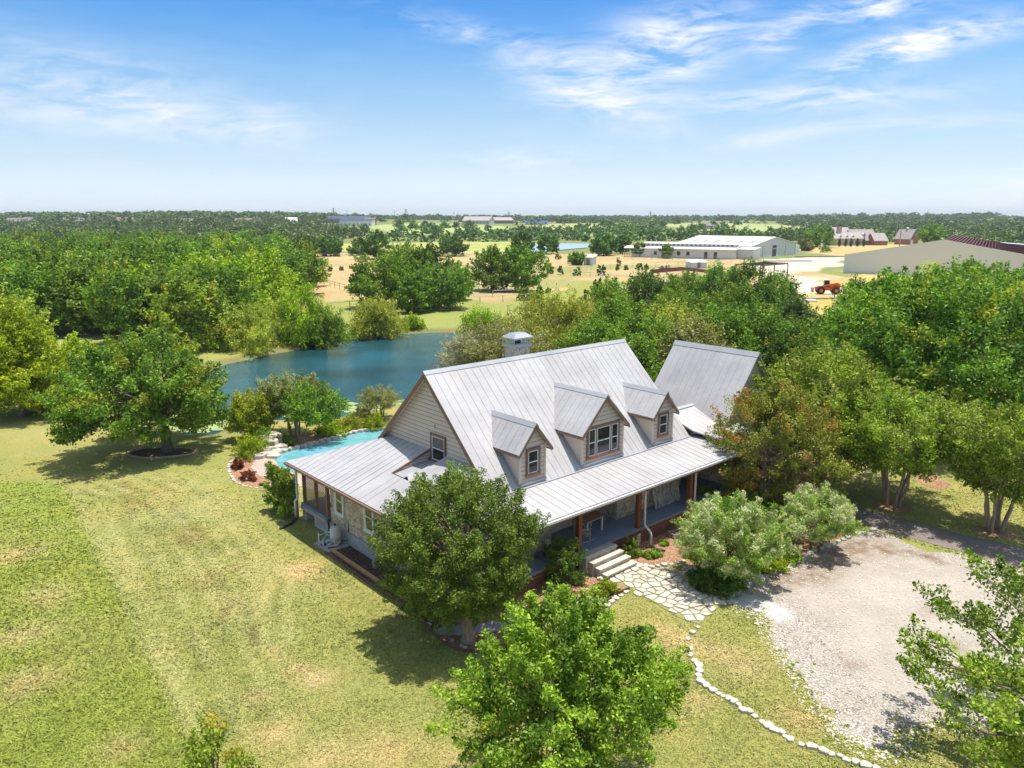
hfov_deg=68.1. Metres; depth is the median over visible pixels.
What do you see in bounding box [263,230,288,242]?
forest tree
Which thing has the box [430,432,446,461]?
window
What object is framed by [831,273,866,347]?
cedar tree
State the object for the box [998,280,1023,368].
field tree
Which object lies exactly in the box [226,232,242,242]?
forest tree
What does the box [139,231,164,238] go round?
forest tree
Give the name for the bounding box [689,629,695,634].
edging stone
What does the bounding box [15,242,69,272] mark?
forest tree
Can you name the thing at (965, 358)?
oak tree
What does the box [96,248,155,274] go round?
forest tree
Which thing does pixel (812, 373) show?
crape myrtle
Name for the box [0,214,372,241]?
distant woods
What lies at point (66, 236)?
forest tree
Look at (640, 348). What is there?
broadleaf tree
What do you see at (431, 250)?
field tree
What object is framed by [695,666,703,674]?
edging stone
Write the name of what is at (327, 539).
pool pump
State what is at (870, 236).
brick mansion
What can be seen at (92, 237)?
forest tree
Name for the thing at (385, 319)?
willow tree
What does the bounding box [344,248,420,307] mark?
field tree
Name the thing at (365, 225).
meadow tree
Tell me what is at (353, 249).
field tree
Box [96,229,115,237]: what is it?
forest tree
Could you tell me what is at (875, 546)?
gravel yard
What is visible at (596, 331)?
broadleaf tree
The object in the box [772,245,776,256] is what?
barn door
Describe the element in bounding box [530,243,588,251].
pond
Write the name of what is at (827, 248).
pasture bush
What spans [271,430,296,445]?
shrub
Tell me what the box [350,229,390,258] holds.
field tree
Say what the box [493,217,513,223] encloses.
metal barn
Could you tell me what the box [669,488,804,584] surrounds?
dappled willow
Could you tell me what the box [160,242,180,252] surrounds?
forest tree
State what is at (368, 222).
school building
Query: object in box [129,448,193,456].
oak mulch ring
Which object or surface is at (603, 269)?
pasture bush
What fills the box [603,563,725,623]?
flagstone path
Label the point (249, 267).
forest tree
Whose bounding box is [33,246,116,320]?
forest tree
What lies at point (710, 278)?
broadleaf tree
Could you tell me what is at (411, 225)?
meadow tree
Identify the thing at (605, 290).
broadleaf tree
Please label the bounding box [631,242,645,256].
field tree
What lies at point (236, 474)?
round bed
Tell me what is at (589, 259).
shed
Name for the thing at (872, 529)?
edging stone
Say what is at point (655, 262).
pipe fence
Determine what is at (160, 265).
forest tree
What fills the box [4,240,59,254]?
forest tree
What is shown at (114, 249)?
forest tree
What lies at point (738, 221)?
meadow tree
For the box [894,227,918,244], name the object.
guest house
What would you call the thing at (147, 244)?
forest tree
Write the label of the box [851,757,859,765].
edging stone
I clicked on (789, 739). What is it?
edging stone
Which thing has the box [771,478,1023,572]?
driveway
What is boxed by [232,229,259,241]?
forest tree
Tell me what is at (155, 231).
forest tree
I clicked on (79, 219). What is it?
house
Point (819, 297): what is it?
material stack
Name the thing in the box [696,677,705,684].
edging stone
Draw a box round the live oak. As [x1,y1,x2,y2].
[440,314,559,365]
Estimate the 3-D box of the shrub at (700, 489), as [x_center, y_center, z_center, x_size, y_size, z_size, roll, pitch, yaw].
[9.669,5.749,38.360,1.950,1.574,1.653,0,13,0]
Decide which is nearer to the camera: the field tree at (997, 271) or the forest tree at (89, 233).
the field tree at (997, 271)
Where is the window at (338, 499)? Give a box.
[334,492,344,518]
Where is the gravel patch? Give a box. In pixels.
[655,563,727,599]
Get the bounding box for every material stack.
[763,260,811,261]
[795,256,844,256]
[806,297,837,298]
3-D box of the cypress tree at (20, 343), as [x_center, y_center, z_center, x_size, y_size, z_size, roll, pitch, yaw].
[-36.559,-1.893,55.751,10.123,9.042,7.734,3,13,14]
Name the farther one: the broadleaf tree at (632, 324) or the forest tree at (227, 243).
the forest tree at (227, 243)
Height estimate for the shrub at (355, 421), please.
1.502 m
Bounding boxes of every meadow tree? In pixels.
[360,223,369,229]
[393,220,404,226]
[397,224,407,230]
[407,221,417,228]
[420,220,428,226]
[429,223,443,232]
[439,220,450,227]
[452,221,460,226]
[461,219,474,227]
[672,217,680,223]
[685,223,697,230]
[696,221,704,229]
[733,219,742,224]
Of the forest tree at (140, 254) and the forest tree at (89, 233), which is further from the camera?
the forest tree at (89, 233)
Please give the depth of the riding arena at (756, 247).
275.24 m
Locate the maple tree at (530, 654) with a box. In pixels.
[424,580,692,767]
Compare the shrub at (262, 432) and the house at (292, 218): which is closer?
the shrub at (262, 432)
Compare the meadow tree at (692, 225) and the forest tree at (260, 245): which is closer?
the forest tree at (260, 245)
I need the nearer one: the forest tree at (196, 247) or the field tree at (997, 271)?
the field tree at (997, 271)
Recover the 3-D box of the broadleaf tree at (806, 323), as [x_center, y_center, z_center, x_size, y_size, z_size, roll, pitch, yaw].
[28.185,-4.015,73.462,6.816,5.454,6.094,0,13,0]
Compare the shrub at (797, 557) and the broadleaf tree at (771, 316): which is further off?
the broadleaf tree at (771, 316)
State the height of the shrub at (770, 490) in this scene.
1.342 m
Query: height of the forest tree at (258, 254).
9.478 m
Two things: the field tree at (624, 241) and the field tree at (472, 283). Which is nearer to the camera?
the field tree at (472, 283)
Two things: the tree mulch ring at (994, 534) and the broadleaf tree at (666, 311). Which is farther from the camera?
the broadleaf tree at (666, 311)
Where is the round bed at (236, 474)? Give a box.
[230,456,271,487]
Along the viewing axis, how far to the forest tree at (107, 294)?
85.07 m
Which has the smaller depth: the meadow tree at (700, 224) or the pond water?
the pond water
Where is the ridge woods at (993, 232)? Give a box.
[753,215,1023,244]
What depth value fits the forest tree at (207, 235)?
283.76 m
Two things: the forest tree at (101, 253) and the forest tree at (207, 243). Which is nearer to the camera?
the forest tree at (101, 253)
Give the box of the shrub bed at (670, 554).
[627,501,865,588]
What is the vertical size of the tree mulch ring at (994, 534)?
0.001 m
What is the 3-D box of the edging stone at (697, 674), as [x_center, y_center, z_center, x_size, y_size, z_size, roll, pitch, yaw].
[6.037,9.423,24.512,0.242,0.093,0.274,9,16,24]
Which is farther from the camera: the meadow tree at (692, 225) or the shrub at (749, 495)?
the meadow tree at (692, 225)
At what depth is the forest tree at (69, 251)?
123.61 m
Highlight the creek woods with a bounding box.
[368,217,829,241]
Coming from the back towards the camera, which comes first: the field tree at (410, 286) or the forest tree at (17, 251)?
the forest tree at (17, 251)
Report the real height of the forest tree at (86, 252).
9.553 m
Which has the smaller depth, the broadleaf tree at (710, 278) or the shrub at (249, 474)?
the shrub at (249, 474)
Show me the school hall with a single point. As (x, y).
(334, 219)
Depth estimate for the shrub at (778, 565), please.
31.42 m
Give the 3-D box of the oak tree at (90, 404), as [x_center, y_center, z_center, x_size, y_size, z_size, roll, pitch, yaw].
[-23.017,0.410,47.228,10.990,8.218,12.358,0,13,0]
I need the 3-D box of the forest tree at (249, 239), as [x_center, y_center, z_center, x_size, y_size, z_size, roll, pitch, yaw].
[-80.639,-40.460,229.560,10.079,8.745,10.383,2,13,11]
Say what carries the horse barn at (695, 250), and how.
on the ground at (44, 460)
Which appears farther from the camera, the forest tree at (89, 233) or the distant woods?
the distant woods
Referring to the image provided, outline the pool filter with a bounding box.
[314,520,349,552]
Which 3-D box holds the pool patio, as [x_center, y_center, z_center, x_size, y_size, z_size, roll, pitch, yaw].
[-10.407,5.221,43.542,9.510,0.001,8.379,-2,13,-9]
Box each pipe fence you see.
[327,292,548,305]
[546,258,752,270]
[632,254,725,259]
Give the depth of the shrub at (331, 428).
51.12 m
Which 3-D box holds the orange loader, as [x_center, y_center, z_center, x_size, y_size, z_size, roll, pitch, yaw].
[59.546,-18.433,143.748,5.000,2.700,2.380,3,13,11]
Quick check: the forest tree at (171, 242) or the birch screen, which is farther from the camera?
the forest tree at (171, 242)
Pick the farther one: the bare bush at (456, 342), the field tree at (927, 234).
the field tree at (927, 234)
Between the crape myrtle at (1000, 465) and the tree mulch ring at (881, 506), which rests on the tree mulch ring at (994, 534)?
the crape myrtle at (1000, 465)
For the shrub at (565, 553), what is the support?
on the mulch bed at (590, 581)
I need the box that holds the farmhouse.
[279,332,781,603]
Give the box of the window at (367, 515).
[363,508,374,534]
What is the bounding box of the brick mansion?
[826,227,888,245]
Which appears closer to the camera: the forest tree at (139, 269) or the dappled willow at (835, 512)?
the dappled willow at (835, 512)
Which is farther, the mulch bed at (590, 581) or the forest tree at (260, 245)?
the forest tree at (260, 245)
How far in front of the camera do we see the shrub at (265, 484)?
41.71 m
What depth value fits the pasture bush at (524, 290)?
133.12 m
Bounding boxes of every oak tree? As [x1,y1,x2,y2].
[28,324,235,452]
[810,254,1023,427]
[815,265,952,392]
[895,547,1023,767]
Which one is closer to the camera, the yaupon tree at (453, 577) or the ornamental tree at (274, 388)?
the yaupon tree at (453, 577)
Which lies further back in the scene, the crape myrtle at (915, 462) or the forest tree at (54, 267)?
the forest tree at (54, 267)
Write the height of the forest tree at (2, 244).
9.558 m
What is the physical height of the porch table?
0.730 m
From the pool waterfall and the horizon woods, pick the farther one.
the horizon woods
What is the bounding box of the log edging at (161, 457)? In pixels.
[125,446,196,458]
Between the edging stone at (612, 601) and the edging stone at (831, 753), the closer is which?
the edging stone at (831, 753)
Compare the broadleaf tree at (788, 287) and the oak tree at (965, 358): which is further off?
the broadleaf tree at (788, 287)
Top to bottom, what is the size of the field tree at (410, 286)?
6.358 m
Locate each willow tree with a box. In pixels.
[188,310,245,350]
[208,302,286,356]
[241,288,326,346]
[266,278,334,348]
[292,302,358,349]
[344,295,409,339]
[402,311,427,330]
[453,302,509,338]
[493,283,602,350]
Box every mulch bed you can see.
[288,432,334,447]
[329,553,625,648]
[330,546,440,627]
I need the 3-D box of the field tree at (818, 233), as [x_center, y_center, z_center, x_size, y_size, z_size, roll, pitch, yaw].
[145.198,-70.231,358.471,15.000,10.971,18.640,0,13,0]
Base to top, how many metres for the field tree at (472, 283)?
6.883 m
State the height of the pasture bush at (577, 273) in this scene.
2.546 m
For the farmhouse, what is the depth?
34.42 m
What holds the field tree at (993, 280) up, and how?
on the ground at (44, 460)
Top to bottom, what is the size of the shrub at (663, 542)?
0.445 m
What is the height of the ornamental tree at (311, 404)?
4.292 m
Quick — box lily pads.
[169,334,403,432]
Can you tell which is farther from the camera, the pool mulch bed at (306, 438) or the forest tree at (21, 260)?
the forest tree at (21, 260)
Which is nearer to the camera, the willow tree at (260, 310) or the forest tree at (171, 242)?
the willow tree at (260, 310)
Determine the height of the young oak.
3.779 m
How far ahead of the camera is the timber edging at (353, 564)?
31.98 m
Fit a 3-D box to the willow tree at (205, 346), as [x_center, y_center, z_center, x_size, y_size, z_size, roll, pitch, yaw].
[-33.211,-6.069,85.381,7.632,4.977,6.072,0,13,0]
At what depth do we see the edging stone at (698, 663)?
25.03 m
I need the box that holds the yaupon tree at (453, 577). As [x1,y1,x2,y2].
[365,460,550,645]
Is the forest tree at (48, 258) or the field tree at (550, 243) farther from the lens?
the field tree at (550, 243)
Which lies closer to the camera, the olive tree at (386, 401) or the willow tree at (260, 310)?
the olive tree at (386, 401)
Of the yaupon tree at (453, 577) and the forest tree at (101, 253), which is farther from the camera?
the forest tree at (101, 253)
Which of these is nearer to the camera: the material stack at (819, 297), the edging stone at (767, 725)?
the edging stone at (767, 725)
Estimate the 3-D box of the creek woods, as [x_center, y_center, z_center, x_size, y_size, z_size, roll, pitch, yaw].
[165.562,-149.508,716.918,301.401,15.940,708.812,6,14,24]
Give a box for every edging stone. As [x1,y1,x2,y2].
[608,599,615,604]
[611,595,618,600]
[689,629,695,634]
[694,661,702,667]
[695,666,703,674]
[695,672,701,677]
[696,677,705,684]
[702,682,710,688]
[708,686,717,693]
[725,695,731,702]
[730,697,737,705]
[738,705,746,713]
[742,579,751,585]
[747,707,753,714]
[751,713,757,718]
[763,720,774,729]
[769,726,780,733]
[777,728,786,734]
[786,735,794,742]
[798,741,804,747]
[805,741,818,750]
[817,746,829,755]
[823,542,830,547]
[828,750,834,756]
[836,753,843,758]
[842,756,851,763]
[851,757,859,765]
[859,760,872,767]
[869,527,876,531]
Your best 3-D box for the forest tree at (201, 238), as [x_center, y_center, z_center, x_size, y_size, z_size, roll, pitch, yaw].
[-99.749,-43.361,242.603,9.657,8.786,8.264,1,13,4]
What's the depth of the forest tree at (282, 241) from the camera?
177.41 m
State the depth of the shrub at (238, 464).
44.41 m
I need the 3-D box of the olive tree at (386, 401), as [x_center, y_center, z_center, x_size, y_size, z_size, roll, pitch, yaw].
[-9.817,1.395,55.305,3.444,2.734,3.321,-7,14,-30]
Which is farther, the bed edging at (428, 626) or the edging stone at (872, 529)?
the edging stone at (872, 529)
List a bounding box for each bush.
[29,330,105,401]
[348,274,372,286]
[433,328,493,368]
[514,285,531,299]
[531,284,551,300]
[546,266,553,273]
[567,251,587,264]
[572,266,580,275]
[583,289,588,300]
[597,264,601,274]
[601,264,605,275]
[635,263,643,269]
[796,238,814,250]
[818,245,831,252]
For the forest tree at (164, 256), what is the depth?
113.50 m
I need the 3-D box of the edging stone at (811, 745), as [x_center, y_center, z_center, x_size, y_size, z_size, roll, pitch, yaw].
[8.408,10.143,21.228,0.353,0.119,0.251,4,10,15]
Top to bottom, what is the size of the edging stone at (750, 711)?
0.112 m
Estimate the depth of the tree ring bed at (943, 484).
42.15 m
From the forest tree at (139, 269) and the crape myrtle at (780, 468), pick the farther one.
the forest tree at (139, 269)
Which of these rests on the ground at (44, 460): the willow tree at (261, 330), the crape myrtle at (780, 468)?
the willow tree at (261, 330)
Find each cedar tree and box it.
[777,294,819,326]
[809,311,838,353]
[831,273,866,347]
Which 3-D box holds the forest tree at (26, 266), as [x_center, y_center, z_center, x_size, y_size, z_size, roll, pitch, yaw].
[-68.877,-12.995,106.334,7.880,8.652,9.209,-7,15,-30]
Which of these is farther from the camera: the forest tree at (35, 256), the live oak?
the forest tree at (35, 256)
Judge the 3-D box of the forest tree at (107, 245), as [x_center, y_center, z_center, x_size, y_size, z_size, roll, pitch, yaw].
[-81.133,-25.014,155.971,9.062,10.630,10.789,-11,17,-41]
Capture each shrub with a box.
[228,432,270,460]
[230,458,244,469]
[238,469,256,481]
[247,425,274,448]
[258,481,269,486]
[262,461,298,518]
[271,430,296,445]
[304,419,353,436]
[333,412,364,433]
[349,403,376,423]
[360,412,388,430]
[534,533,588,590]
[593,576,620,597]
[619,537,642,557]
[642,548,663,558]
[657,538,669,545]
[684,483,721,497]
[684,562,738,594]
[707,572,748,598]
[727,487,771,521]
[747,485,783,505]
[759,556,790,574]
[775,541,803,565]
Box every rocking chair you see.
[567,518,595,542]
[590,506,606,526]
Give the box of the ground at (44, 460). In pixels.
[0,218,1023,767]
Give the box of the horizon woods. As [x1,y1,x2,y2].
[6,214,1016,225]
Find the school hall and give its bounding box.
[327,216,371,222]
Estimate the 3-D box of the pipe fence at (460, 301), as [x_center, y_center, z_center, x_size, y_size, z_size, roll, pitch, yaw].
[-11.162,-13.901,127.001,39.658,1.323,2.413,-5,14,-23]
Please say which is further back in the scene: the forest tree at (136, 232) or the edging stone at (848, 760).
the forest tree at (136, 232)
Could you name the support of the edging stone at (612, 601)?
on the ground at (44, 460)
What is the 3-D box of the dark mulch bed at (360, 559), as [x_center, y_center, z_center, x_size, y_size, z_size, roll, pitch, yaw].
[-4.797,8.058,30.750,1.506,0.001,8.756,-10,16,-39]
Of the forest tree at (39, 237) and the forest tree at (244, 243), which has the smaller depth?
the forest tree at (244, 243)
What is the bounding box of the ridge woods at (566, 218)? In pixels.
[0,210,1023,228]
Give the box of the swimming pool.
[276,427,384,472]
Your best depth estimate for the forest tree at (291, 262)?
125.31 m
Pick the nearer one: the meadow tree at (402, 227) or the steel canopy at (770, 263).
the steel canopy at (770, 263)
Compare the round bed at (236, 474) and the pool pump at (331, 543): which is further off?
the round bed at (236, 474)
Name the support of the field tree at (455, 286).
on the ground at (44, 460)
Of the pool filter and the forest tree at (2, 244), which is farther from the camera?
the forest tree at (2, 244)
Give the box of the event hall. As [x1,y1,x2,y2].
[462,216,493,223]
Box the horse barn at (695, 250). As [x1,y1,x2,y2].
[624,242,740,258]
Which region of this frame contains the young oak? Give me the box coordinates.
[179,707,262,767]
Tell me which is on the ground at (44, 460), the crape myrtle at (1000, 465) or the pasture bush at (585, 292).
the pasture bush at (585, 292)
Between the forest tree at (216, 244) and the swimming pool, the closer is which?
the swimming pool
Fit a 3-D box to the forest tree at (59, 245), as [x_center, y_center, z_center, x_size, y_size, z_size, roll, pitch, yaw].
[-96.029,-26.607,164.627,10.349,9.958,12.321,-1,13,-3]
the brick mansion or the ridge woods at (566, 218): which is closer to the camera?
the brick mansion
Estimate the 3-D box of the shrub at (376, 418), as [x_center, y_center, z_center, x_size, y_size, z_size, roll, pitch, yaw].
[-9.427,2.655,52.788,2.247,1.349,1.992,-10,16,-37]
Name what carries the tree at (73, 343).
on the ground at (44, 460)
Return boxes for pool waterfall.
[252,431,287,459]
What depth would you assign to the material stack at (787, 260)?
245.35 m
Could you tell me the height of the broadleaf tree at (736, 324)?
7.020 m
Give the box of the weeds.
[709,552,1019,759]
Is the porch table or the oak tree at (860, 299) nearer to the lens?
the porch table
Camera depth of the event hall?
906.94 m
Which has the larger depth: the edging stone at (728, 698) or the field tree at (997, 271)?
the field tree at (997, 271)
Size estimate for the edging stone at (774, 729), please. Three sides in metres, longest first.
0.358 x 0.231 x 0.093 m
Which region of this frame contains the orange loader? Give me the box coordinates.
[811,279,840,294]
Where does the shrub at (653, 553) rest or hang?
on the shrub bed at (670, 554)
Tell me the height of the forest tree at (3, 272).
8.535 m
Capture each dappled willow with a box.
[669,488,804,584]
[778,480,869,551]
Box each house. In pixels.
[7,218,27,222]
[63,217,83,224]
[285,217,296,222]
[704,223,720,228]
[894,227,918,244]
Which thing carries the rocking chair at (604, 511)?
on the farmhouse
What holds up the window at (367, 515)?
in the farmhouse
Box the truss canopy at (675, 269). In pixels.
[652,267,708,279]
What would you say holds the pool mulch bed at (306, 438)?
on the ground at (44, 460)
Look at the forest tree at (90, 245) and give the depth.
161.13 m
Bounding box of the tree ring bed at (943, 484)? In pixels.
[914,473,951,489]
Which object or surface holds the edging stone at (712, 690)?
on the ground at (44, 460)
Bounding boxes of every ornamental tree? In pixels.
[216,388,280,439]
[253,368,334,436]
[279,380,351,441]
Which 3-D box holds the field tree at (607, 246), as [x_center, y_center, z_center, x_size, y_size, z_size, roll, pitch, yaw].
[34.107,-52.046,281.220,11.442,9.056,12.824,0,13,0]
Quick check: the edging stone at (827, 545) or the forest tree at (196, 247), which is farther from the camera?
the forest tree at (196, 247)
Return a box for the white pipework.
[318,531,340,547]
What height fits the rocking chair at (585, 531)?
1.097 m
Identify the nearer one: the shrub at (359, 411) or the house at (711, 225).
the shrub at (359, 411)
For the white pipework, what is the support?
on the pool filter
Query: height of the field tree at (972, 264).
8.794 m
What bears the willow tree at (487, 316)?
on the ground at (44, 460)
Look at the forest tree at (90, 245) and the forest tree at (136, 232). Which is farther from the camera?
the forest tree at (136, 232)
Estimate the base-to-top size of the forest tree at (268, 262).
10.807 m
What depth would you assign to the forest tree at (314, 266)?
139.97 m
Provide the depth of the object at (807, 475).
43.44 m
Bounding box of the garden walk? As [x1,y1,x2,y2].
[432,596,603,634]
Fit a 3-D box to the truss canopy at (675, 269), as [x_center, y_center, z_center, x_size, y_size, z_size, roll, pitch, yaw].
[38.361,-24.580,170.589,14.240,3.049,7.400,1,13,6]
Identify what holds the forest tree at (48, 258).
on the ground at (44, 460)
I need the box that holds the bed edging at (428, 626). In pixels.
[324,550,629,652]
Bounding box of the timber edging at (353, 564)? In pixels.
[329,548,409,600]
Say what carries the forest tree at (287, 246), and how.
on the ground at (44, 460)
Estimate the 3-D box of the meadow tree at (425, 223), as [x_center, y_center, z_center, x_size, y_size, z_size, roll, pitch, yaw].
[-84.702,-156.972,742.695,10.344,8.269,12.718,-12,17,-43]
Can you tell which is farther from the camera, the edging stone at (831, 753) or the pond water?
the pond water
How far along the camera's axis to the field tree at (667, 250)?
261.34 m
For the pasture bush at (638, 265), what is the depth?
206.87 m
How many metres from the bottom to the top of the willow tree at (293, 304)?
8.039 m
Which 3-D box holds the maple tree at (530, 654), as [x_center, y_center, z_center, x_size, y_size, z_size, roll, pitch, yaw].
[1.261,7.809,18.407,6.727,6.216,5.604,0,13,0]
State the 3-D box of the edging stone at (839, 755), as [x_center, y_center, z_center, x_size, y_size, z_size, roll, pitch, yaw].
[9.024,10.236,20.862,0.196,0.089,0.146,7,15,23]
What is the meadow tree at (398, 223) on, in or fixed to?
on the ground at (44, 460)
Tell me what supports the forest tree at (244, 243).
on the ground at (44, 460)
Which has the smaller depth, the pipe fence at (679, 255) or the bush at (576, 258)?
the bush at (576, 258)
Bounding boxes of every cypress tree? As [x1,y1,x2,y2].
[0,286,58,363]
[0,297,75,416]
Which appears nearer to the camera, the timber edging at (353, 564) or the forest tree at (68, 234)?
the timber edging at (353, 564)
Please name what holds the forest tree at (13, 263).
on the ground at (44, 460)
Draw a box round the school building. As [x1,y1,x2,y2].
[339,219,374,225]
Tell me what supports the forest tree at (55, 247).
on the ground at (44, 460)
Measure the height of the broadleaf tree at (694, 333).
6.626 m
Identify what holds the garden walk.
on the mulch bed at (590, 581)
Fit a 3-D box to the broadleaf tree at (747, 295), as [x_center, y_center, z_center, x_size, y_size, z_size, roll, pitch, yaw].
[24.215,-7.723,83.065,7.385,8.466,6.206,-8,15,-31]
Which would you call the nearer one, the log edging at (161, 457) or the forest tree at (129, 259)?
the log edging at (161, 457)
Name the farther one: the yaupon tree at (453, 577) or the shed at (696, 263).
the shed at (696, 263)
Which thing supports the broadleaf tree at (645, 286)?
on the ground at (44, 460)
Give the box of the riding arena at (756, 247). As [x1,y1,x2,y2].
[680,235,799,259]
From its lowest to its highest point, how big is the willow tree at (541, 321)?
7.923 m
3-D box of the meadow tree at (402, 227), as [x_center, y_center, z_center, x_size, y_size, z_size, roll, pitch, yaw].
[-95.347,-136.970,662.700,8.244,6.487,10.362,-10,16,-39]
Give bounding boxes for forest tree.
[0,238,12,245]
[0,242,30,261]
[0,250,14,265]
[0,259,20,269]
[0,261,37,278]
[0,261,76,332]
[0,266,12,281]
[0,275,41,306]
[2,238,48,253]
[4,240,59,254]
[5,230,37,241]
[10,254,47,265]
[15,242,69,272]
[27,258,111,333]
[29,232,60,244]
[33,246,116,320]
[37,235,84,249]
[37,251,75,269]
[45,250,83,257]
[49,246,70,256]
[50,238,84,252]
[51,250,90,256]
[59,230,80,240]
[75,239,117,255]
[77,261,154,334]
[77,265,157,335]
[79,230,104,240]
[84,235,108,243]
[92,236,136,252]
[93,249,107,258]
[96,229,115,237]
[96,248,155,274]
[98,243,134,258]
[99,246,161,272]
[100,234,132,241]
[113,243,160,263]
[118,269,225,339]
[119,237,140,245]
[131,228,149,236]
[132,265,247,348]
[134,234,171,253]
[136,233,180,249]
[137,264,236,325]
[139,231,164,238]
[139,234,172,246]
[143,259,172,276]
[147,251,178,270]
[149,227,163,234]
[150,241,229,268]
[154,243,218,270]
[158,235,190,246]
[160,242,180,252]
[170,250,218,270]
[173,238,217,254]
[190,235,212,242]
[193,256,262,315]
[195,237,215,248]
[204,229,226,237]
[206,228,229,241]
[210,250,275,308]
[211,238,237,250]
[216,238,240,249]
[217,236,256,250]
[219,240,246,257]
[224,251,289,297]
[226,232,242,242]
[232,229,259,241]
[233,243,301,309]
[240,236,261,244]
[241,240,292,257]
[248,242,280,254]
[256,234,280,245]
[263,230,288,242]
[270,237,303,257]
[274,236,291,244]
[274,249,316,301]
[279,248,331,289]
[291,237,331,287]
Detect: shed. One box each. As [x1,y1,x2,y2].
[525,221,547,224]
[584,255,596,264]
[686,259,707,267]
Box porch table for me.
[575,511,605,536]
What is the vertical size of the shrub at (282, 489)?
2.680 m
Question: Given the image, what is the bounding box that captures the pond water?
[176,332,503,434]
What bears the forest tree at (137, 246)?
on the ground at (44, 460)
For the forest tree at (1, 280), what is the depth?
94.91 m
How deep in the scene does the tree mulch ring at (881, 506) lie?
38.67 m
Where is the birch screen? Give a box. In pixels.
[652,480,680,508]
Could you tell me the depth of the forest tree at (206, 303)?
82.28 m
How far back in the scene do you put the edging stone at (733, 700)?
23.10 m
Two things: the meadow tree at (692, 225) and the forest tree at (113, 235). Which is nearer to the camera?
the forest tree at (113, 235)
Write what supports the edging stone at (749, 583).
on the shrub bed at (670, 554)
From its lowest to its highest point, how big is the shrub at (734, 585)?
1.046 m
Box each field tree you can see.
[292,235,316,251]
[312,235,343,255]
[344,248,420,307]
[346,244,362,254]
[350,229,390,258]
[379,240,434,285]
[392,273,439,312]
[405,256,479,309]
[409,241,454,273]
[437,233,469,255]
[440,265,474,298]
[467,244,517,291]
[500,243,551,288]
[510,230,535,251]
[536,234,559,253]
[588,232,619,255]
[614,234,631,253]
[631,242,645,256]
[658,243,673,258]
[803,224,836,246]
[882,273,908,301]
[915,222,948,242]
[943,255,1006,278]
[955,277,1023,341]
[980,261,1023,289]
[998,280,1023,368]
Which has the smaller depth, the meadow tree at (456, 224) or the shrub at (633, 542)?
the shrub at (633, 542)
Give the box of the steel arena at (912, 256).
[843,235,1023,275]
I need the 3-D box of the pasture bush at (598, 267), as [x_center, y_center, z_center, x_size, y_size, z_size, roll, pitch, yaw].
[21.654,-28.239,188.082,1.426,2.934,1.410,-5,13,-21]
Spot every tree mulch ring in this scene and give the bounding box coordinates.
[872,501,912,512]
[973,525,1015,538]
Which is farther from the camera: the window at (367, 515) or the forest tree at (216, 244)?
the forest tree at (216, 244)
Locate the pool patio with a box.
[252,458,329,493]
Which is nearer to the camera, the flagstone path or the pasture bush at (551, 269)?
the flagstone path
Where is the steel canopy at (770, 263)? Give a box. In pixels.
[738,262,788,284]
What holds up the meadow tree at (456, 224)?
on the ground at (44, 460)
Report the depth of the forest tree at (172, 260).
110.37 m
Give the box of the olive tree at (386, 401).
[356,383,402,418]
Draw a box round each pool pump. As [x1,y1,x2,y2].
[320,538,329,545]
[327,541,335,547]
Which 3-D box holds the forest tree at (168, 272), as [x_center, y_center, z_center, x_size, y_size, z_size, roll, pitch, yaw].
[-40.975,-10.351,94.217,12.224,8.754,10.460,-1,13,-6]
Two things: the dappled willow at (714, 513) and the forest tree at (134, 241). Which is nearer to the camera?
the dappled willow at (714, 513)
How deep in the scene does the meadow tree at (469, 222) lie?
727.66 m
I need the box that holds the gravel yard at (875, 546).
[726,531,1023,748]
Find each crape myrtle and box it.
[699,375,856,512]
[744,339,913,487]
[821,378,980,508]
[915,399,1023,532]
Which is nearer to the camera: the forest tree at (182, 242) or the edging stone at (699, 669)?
the edging stone at (699, 669)
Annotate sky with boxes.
[0,0,1023,216]
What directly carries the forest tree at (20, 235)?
on the ground at (44, 460)
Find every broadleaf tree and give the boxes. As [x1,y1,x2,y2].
[549,314,620,350]
[550,293,598,331]
[581,289,650,340]
[583,273,632,320]
[598,308,676,373]
[611,329,665,382]
[623,268,672,308]
[634,294,701,336]
[645,283,702,315]
[649,311,736,362]
[662,269,713,301]
[670,290,728,322]
[692,259,737,303]
[699,298,764,363]
[704,256,783,312]
[708,276,765,330]
[733,300,804,367]
[750,319,821,373]
[754,267,807,313]
[785,315,830,354]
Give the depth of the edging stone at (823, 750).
21.00 m
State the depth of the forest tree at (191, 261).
107.05 m
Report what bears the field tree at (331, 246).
on the ground at (44, 460)
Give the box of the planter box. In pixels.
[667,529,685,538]
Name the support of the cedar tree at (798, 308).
on the ground at (44, 460)
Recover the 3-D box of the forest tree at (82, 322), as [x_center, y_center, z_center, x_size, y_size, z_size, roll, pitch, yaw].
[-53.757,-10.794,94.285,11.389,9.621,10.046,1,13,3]
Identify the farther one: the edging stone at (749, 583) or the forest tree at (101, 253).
the forest tree at (101, 253)
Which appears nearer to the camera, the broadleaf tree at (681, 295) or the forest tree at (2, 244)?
the broadleaf tree at (681, 295)

